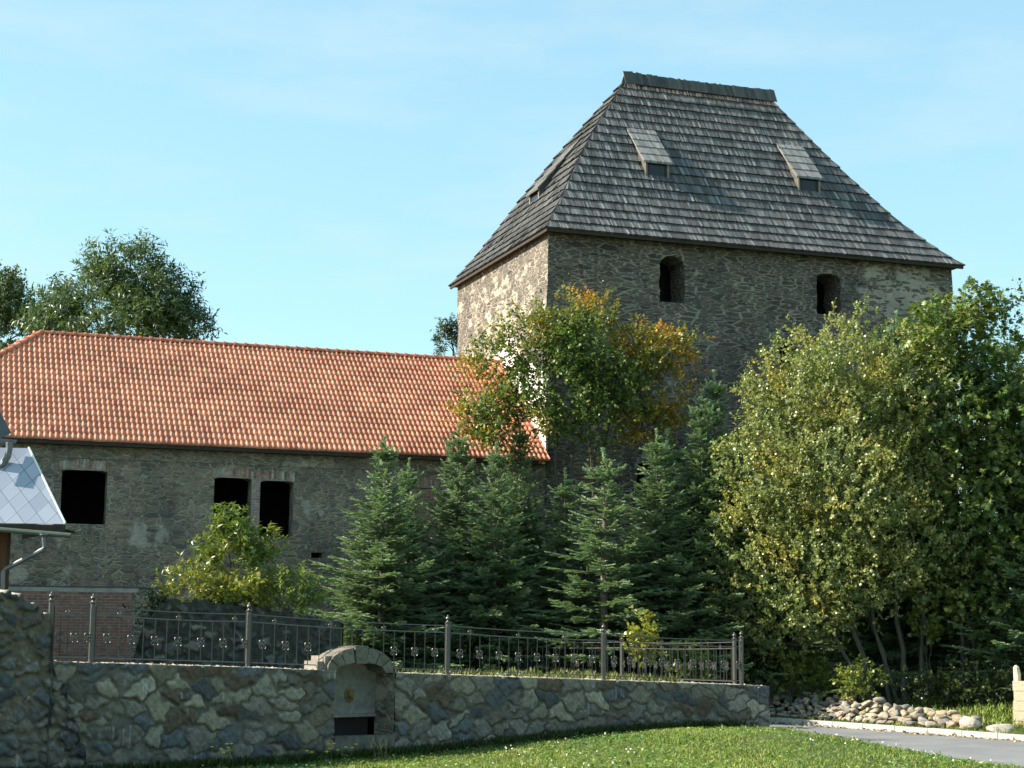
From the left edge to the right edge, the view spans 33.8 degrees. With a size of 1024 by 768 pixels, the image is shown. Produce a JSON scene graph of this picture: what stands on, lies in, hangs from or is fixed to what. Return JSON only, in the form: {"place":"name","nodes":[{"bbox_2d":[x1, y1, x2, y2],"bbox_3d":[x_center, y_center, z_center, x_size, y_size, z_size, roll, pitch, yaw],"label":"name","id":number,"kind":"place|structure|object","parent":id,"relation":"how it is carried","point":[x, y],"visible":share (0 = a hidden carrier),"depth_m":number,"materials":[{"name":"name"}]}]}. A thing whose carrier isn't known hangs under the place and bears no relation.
{"place":"outdoors","nodes":[
{"label":"outdoors","id":0,"kind":"place"},
{"bbox_2d":[82,660,683,681],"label":"terrace grass","id":1,"kind":"structure","parent":0,"point":[559,671],"depth_m":40.98,"materials":[{"name":"green plant"}]},
{"bbox_2d":[0,0,1023,618],"label":"sky","id":2,"kind":"structure","parent":0,"point":[329,169],"materials":[{"name":"blue"}]},
{"bbox_2d":[168,629,1023,767],"bbox_3d":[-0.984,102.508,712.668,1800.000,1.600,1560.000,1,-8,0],"label":"ground","id":3,"kind":"structure","parent":0,"point":[878,689],"depth_m":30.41,"materials":[{"name":"green plant"}]},
{"bbox_2d":[0,259,53,349],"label":"birch tree","id":4,"kind":"object","parent":3,"relation":"on","point":[11,282],"visible":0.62,"depth_m":74.75,"materials":[{"name":"green plant"}]},
{"bbox_2d":[0,589,85,767],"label":"old stone wall","id":5,"kind":"structure","parent":3,"relation":"on","point":[26,633],"depth_m":28.95,"materials":[{"name":"grey stone"}]},
{"bbox_2d":[9,228,227,340],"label":"ash tree","id":6,"kind":"object","parent":3,"relation":"on","point":[135,298],"visible":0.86,"depth_m":68.30,"materials":[{"name":"green plant"}]},
{"bbox_2d":[210,743,234,763],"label":"weed","id":7,"kind":"object","parent":3,"relation":"on","point":[229,750],"visible":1,"depth_m":30.74,"materials":[{"name":"green plant"}]},
{"bbox_2d":[327,743,357,759],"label":"weed","id":8,"kind":"object","parent":3,"relation":"on","point":[342,754],"visible":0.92,"depth_m":32.11,"materials":[{"name":"green plant"}]},
{"bbox_2d":[0,718,752,767],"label":"tall grass","id":9,"kind":"structure","parent":3,"relation":"on","point":[216,762],"depth_m":33.21,"materials":[{"name":"green plant"}]},
{"bbox_2d":[369,737,389,758],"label":"weed","id":10,"kind":"object","parent":3,"relation":"on","point":[380,748],"visible":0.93,"depth_m":32.46,"materials":[{"name":"green plant"}]},
{"bbox_2d":[0,660,769,767],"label":"retaining wall","id":11,"kind":"structure","parent":3,"relation":"on","point":[127,712],"depth_m":32.12,"materials":[{"name":"stone"}]},
{"bbox_2d":[304,646,395,752],"bbox_3d":[-3.269,6.223,33.304,1.770,2.101,1.065,6,-10,-36],"label":"wall fountain","id":12,"kind":"object","parent":11,"relation":"attached to","point":[364,680],"depth_m":33.58,"materials":[{"name":"stone"}]},
{"bbox_2d":[48,592,743,684],"bbox_3d":[-1.592,5.253,34.007,16.035,1.830,0.636,6,-10,-33],"label":"iron railing","id":13,"kind":"object","parent":11,"relation":"on","point":[91,637],"visible":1,"depth_m":33.24,"materials":[{"name":"black metal"}]},
{"bbox_2d":[430,312,458,356],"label":"linden tree","id":14,"kind":"object","parent":3,"relation":"on","point":[448,328],"visible":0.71,"depth_m":64.74,"materials":[{"name":"green plant"}]},
{"bbox_2d":[532,647,616,673],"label":"woodland plant","id":15,"kind":"object","parent":3,"relation":"on","point":[573,664],"visible":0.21,"depth_m":45.16,"materials":[{"name":"green plant"}]},
{"bbox_2d":[145,725,1006,767],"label":"clover flowers","id":16,"kind":"object","parent":3,"relation":"on","point":[655,751],"visible":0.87,"depth_m":27.79,"materials":[{"name":"white plant"}]},
{"bbox_2d":[518,447,692,676],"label":"spruce tree","id":17,"kind":"object","parent":3,"relation":"on","point":[603,546],"visible":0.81,"depth_m":45.26,"materials":[{"name":"green plant"}]},
{"bbox_2d":[570,428,748,681],"bbox_3d":[3.983,4.827,46.156,4.834,7.360,4.967,8,-11,-43],"label":"spruce tree","id":18,"kind":"object","parent":3,"relation":"on","point":[648,495],"visible":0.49,"depth_m":46.02,"materials":[{"name":"green plant"}]},
{"bbox_2d":[583,428,750,672],"bbox_3d":[4.142,4.974,47.318,5.222,7.541,5.423,2,-8,-7],"label":"spruce tree","id":19,"kind":"object","parent":3,"relation":"on","point":[678,457],"visible":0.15,"depth_m":46.94,"materials":[{"name":"green plant"}]},
{"bbox_2d":[652,636,719,682],"bbox_3d":[4.487,7.302,44.057,1.767,1.435,1.827,1,-8,0],"label":"woodland plant","id":20,"kind":"object","parent":3,"relation":"on","point":[698,673],"visible":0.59,"depth_m":43.81,"materials":[{"name":"green plant"}]},
{"bbox_2d":[629,389,779,682],"bbox_3d":[5.081,4.371,46.794,4.906,8.589,5.041,-4,-9,31],"label":"spruce tree","id":21,"kind":"object","parent":3,"relation":"on","point":[703,423],"visible":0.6,"depth_m":46.21,"materials":[{"name":"green plant"}]},
{"bbox_2d":[448,71,964,683],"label":"stone tower","id":22,"kind":"structure","parent":3,"relation":"on","point":[740,223],"depth_m":55.68,"materials":[{"name":"grey stone"}]},
{"bbox_2d":[650,370,820,682],"bbox_3d":[5.669,4.131,47.648,5.430,9.212,6.138,2,-8,-11],"label":"spruce tree","id":23,"kind":"object","parent":3,"relation":"on","point":[714,390],"visible":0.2,"depth_m":46.83,"materials":[{"name":"green plant"}]},
{"bbox_2d":[710,643,771,683],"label":"woodland plant","id":24,"kind":"object","parent":3,"relation":"on","point":[747,656],"visible":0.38,"depth_m":45.59,"materials":[{"name":"green plant"}]},
{"bbox_2d":[737,639,789,691],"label":"woodland plant","id":25,"kind":"object","parent":3,"relation":"on","point":[767,665],"visible":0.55,"depth_m":45.85,"materials":[{"name":"green plant"}]},
{"bbox_2d":[707,493,836,683],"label":"spruce tree","id":26,"kind":"object","parent":3,"relation":"on","point":[789,645],"visible":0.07,"depth_m":46.80,"materials":[{"name":"green plant"}]},
{"bbox_2d":[738,560,848,689],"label":"spruce tree","id":27,"kind":"object","parent":3,"relation":"on","point":[818,653],"visible":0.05,"depth_m":48.17,"materials":[{"name":"green plant"}]},
{"bbox_2d":[808,428,902,679],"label":"spruce tree","id":28,"kind":"object","parent":3,"relation":"on","point":[851,645],"visible":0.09,"depth_m":49.54,"materials":[{"name":"green plant"}]},
{"bbox_2d":[818,584,938,676],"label":"spruce tree","id":29,"kind":"object","parent":3,"relation":"on","point":[862,633],"visible":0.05,"depth_m":49.66,"materials":[{"name":"green plant"}]},
{"bbox_2d":[769,717,1023,740],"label":"kerb","id":30,"kind":"structure","parent":3,"relation":"on","point":[976,734],"depth_m":40.87,"materials":[{"name":"concrete"}]},
{"bbox_2d":[769,721,1023,741],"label":"fallen leaves","id":31,"kind":"object","parent":3,"relation":"on","point":[903,731],"visible":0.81,"depth_m":40.52,"materials":[{"name":"brown plant"}]},
{"bbox_2d":[815,310,981,688],"bbox_3d":[11.466,3.293,49.375,6.245,11.130,5.524,6,-10,-36],"label":"spruce tree","id":32,"kind":"object","parent":3,"relation":"on","point":[887,635],"visible":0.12,"depth_m":48.31,"materials":[{"name":"green plant"}]},
{"bbox_2d":[890,663,953,707],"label":"woodland plant","id":33,"kind":"object","parent":3,"relation":"on","point":[917,680],"visible":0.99,"depth_m":44.01,"materials":[{"name":"green plant"}]},
{"bbox_2d":[905,593,944,700],"bbox_3d":[11.015,7.030,44.892,1.061,2.909,1.025,-2,-8,15],"label":"woodland plant","id":34,"kind":"object","parent":3,"relation":"on","point":[932,630],"visible":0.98,"depth_m":44.99,"materials":[{"name":"green plant"}]},
{"bbox_2d":[849,556,1009,682],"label":"spruce tree","id":35,"kind":"object","parent":3,"relation":"on","point":[913,662],"visible":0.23,"depth_m":48.29,"materials":[{"name":"green plant"}]},
{"bbox_2d":[881,275,1023,697],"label":"maple tree","id":36,"kind":"object","parent":3,"relation":"on","point":[990,475],"visible":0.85,"depth_m":45.94,"materials":[{"name":"green plant"}]},
{"bbox_2d":[921,654,1001,707],"bbox_3d":[11.636,7.780,44.036,1.635,1.433,1.718,7,-10,-39],"label":"woodland plant","id":37,"kind":"object","parent":3,"relation":"on","point":[964,689],"visible":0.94,"depth_m":43.90,"materials":[{"name":"green plant"}]},
{"bbox_2d":[910,277,1023,676],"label":"birch tree","id":38,"kind":"object","parent":3,"relation":"on","point":[1003,336],"visible":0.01,"depth_m":50.58,"materials":[{"name":"green plant"}]},
{"bbox_2d":[930,427,1023,693],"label":"spruce tree","id":39,"kind":"object","parent":3,"relation":"on","point":[1016,637],"visible":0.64,"depth_m":45.08,"materials":[{"name":"green plant"}]},
{"bbox_2d":[946,565,1010,696],"bbox_3d":[12.857,6.684,46.264,1.819,3.735,1.487,1,-8,0],"label":"woodland plant","id":40,"kind":"object","parent":3,"relation":"on","point":[967,610],"visible":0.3,"depth_m":46.08,"materials":[{"name":"green plant"}]},
{"bbox_2d":[966,653,1021,708],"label":"woodland plant","id":41,"kind":"object","parent":3,"relation":"on","point":[1006,678],"visible":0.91,"depth_m":43.62,"materials":[{"name":"green plant"}]},
{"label":"terrace wall","id":42,"kind":"object","parent":3,"relation":"on","visible":0},
{"bbox_2d":[426,632,736,683],"bbox_3d":[1.325,7.098,44.053,0.562,1.352,13.962,6,-10,-34],"label":"iron railing","id":43,"kind":"object","parent":42,"relation":"on","point":[734,660],"visible":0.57,"depth_m":41.41,"materials":[{"name":"black metal"}]},
{"bbox_2d":[769,723,1023,766],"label":"road","id":44,"kind":"structure","parent":0,"point":[997,751],"depth_m":37.09,"materials":[{"name":"grey asphalt"}]},
{"bbox_2d":[772,693,1023,734],"bbox_3d":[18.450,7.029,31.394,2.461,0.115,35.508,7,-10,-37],"label":"verge","id":45,"kind":"structure","parent":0,"point":[1021,730],"depth_m":41.11,"materials":[{"name":"green plant"}]},
{"bbox_2d":[691,294,981,704],"bbox_3d":[8.931,3.132,45.905,8.218,11.616,5.350,1,-8,0],"label":"willow tree","id":46,"kind":"object","parent":45,"relation":"on","point":[789,535],"visible":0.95,"depth_m":45.48,"materials":[{"name":"green plant"}]},
{"bbox_2d":[829,654,890,711],"bbox_3d":[9.052,7.858,44.047,1.600,1.601,1.301,1,-8,0],"label":"woodland plant","id":47,"kind":"object","parent":45,"relation":"on","point":[854,687],"visible":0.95,"depth_m":43.86,"materials":[{"name":"green plant"}]},
{"bbox_2d":[770,687,980,729],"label":"dry stone bank","id":48,"kind":"structure","parent":45,"relation":"on","point":[897,713],"depth_m":43.07,"materials":[{"name":"beige stone"}]},
{"bbox_2d":[767,640,811,705],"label":"woodland plant","id":49,"kind":"object","parent":48,"relation":"on","point":[796,668],"visible":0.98,"depth_m":45.26,"materials":[{"name":"green plant"}]},
{"bbox_2d":[794,649,843,702],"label":"woodland plant","id":50,"kind":"object","parent":48,"relation":"on","point":[814,678],"visible":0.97,"depth_m":45.01,"materials":[{"name":"green plant"}]},
{"bbox_2d":[959,716,981,729],"bbox_3d":[10.961,8.105,40.191,0.500,0.372,0.688,-5,-10,34],"label":"boulder","id":51,"kind":"object","parent":45,"relation":"on","point":[969,722],"visible":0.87,"depth_m":39.92,"materials":[{"name":"stone"}]},
{"bbox_2d":[986,724,1014,732],"bbox_3d":[11.459,8.066,39.382,0.657,0.239,0.776,1,-8,0],"label":"boulder","id":52,"kind":"object","parent":45,"relation":"on","point":[1004,727],"visible":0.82,"depth_m":39.33,"materials":[{"name":"stone"}]},
{"bbox_2d":[1012,665,1023,726],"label":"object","id":53,"kind":"object","parent":45,"relation":"on","point":[1018,701],"visible":0.85,"depth_m":40.17,"materials":[{"name":"beige wood"}]},
{"label":"terrace ground","id":54,"kind":"structure","parent":0,"visible":0},
{"bbox_2d":[0,413,75,589],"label":"house","id":55,"kind":"structure","parent":54,"relation":"on","point":[28,503],"depth_m":36.33,"materials":[{"name":"metal"}]},
{"bbox_2d":[132,598,343,668],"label":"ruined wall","id":56,"kind":"structure","parent":54,"relation":"on","point":[199,605],"depth_m":38.86,"materials":[{"name":"stone"}]},
{"bbox_2d":[122,583,175,624],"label":"ivy","id":57,"kind":"object","parent":56,"relation":"on","point":[161,598],"visible":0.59,"depth_m":39.19,"materials":[{"name":"green plant"}]},
{"bbox_2d":[151,551,241,602],"bbox_3d":[-7.421,4.623,39.611,2.140,1.466,1.869,1,-8,0],"label":"bush","id":58,"kind":"object","parent":56,"relation":"on","point":[208,582],"visible":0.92,"depth_m":39.49,"materials":[{"name":"green plant"}]},
{"bbox_2d":[180,501,297,597],"bbox_3d":[-6.467,4.071,40.189,2.741,2.539,1.853,1,-8,0],"label":"peach bush","id":59,"kind":"object","parent":56,"relation":"on","point":[248,550],"visible":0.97,"depth_m":40.00,"materials":[{"name":"green plant"}]},
{"bbox_2d":[208,567,278,609],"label":"bush","id":60,"kind":"object","parent":56,"relation":"on","point":[246,590],"visible":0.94,"depth_m":39.20,"materials":[{"name":"green plant"}]},
{"bbox_2d":[248,558,329,616],"bbox_3d":[-5.223,4.827,39.850,2.063,1.407,1.784,-5,-10,35],"label":"bush","id":61,"kind":"object","parent":56,"relation":"on","point":[283,581],"visible":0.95,"depth_m":39.65,"materials":[{"name":"green plant"}]},
{"bbox_2d":[0,329,549,662],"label":"stone barn","id":62,"kind":"structure","parent":54,"relation":"on","point":[148,452],"depth_m":49.27,"materials":[{"name":"stone"}]},
{"bbox_2d":[406,488,434,543],"bbox_3d":[-2.729,3.937,50.273,0.880,1.650,0.030,3,-8,-19],"label":"window","id":63,"kind":"structure","parent":62,"relation":"in","point":[430,497],"depth_m":50.33,"materials":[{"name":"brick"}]},
{"bbox_2d":[289,561,319,616],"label":"spruce tree","id":64,"kind":"object","parent":54,"relation":"on","point":[306,614],"visible":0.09,"depth_m":43.13,"materials":[{"name":"green plant"}]},
{"bbox_2d":[308,435,474,670],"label":"spruce tree","id":65,"kind":"object","parent":54,"relation":"on","point":[380,560],"visible":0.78,"depth_m":45.34,"materials":[{"name":"green plant"}]},
{"bbox_2d":[344,458,470,667],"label":"spruce tree","id":66,"kind":"object","parent":54,"relation":"on","point":[414,509],"visible":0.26,"depth_m":46.84,"materials":[{"name":"green plant"}]},
{"bbox_2d":[389,422,524,669],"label":"spruce tree","id":67,"kind":"object","parent":54,"relation":"on","point":[445,511],"visible":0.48,"depth_m":47.13,"materials":[{"name":"green plant"}]},
{"bbox_2d":[427,641,514,670],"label":"woodland plant","id":68,"kind":"object","parent":54,"relation":"on","point":[474,657],"visible":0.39,"depth_m":45.26,"materials":[{"name":"green plant"}]},
{"bbox_2d":[397,441,578,670],"bbox_3d":[-0.602,5.022,46.539,5.126,6.922,4.619,8,-11,-41],"label":"spruce tree","id":69,"kind":"object","parent":54,"relation":"on","point":[516,601],"visible":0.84,"depth_m":46.13,"materials":[{"name":"green plant"}]},
{"bbox_2d":[429,424,596,667],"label":"spruce tree","id":70,"kind":"object","parent":54,"relation":"on","point":[522,492],"visible":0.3,"depth_m":48.20,"materials":[{"name":"green plant"}]},
{"bbox_2d":[510,467,627,669],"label":"spruce tree","id":71,"kind":"object","parent":54,"relation":"on","point":[562,543],"visible":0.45,"depth_m":47.05,"materials":[{"name":"green plant"}]},
{"bbox_2d":[440,278,715,666],"bbox_3d":[1.897,2.649,48.567,8.033,11.470,4.393,1,-8,0],"label":"hornbeam tree","id":72,"kind":"object","parent":54,"relation":"on","point":[558,337],"visible":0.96,"depth_m":48.64,"materials":[{"name":"green plant"}]},
{"bbox_2d":[546,247,636,663],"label":"tree","id":73,"kind":"object","parent":54,"relation":"on","point":[591,463],"visible":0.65,"depth_m":50.21,"materials":[{"name":"green plant"}]},
{"bbox_2d":[619,604,664,673],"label":"sapling","id":74,"kind":"object","parent":54,"relation":"on","point":[652,630],"visible":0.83,"depth_m":42.22,"materials":[{"name":"green plant"}]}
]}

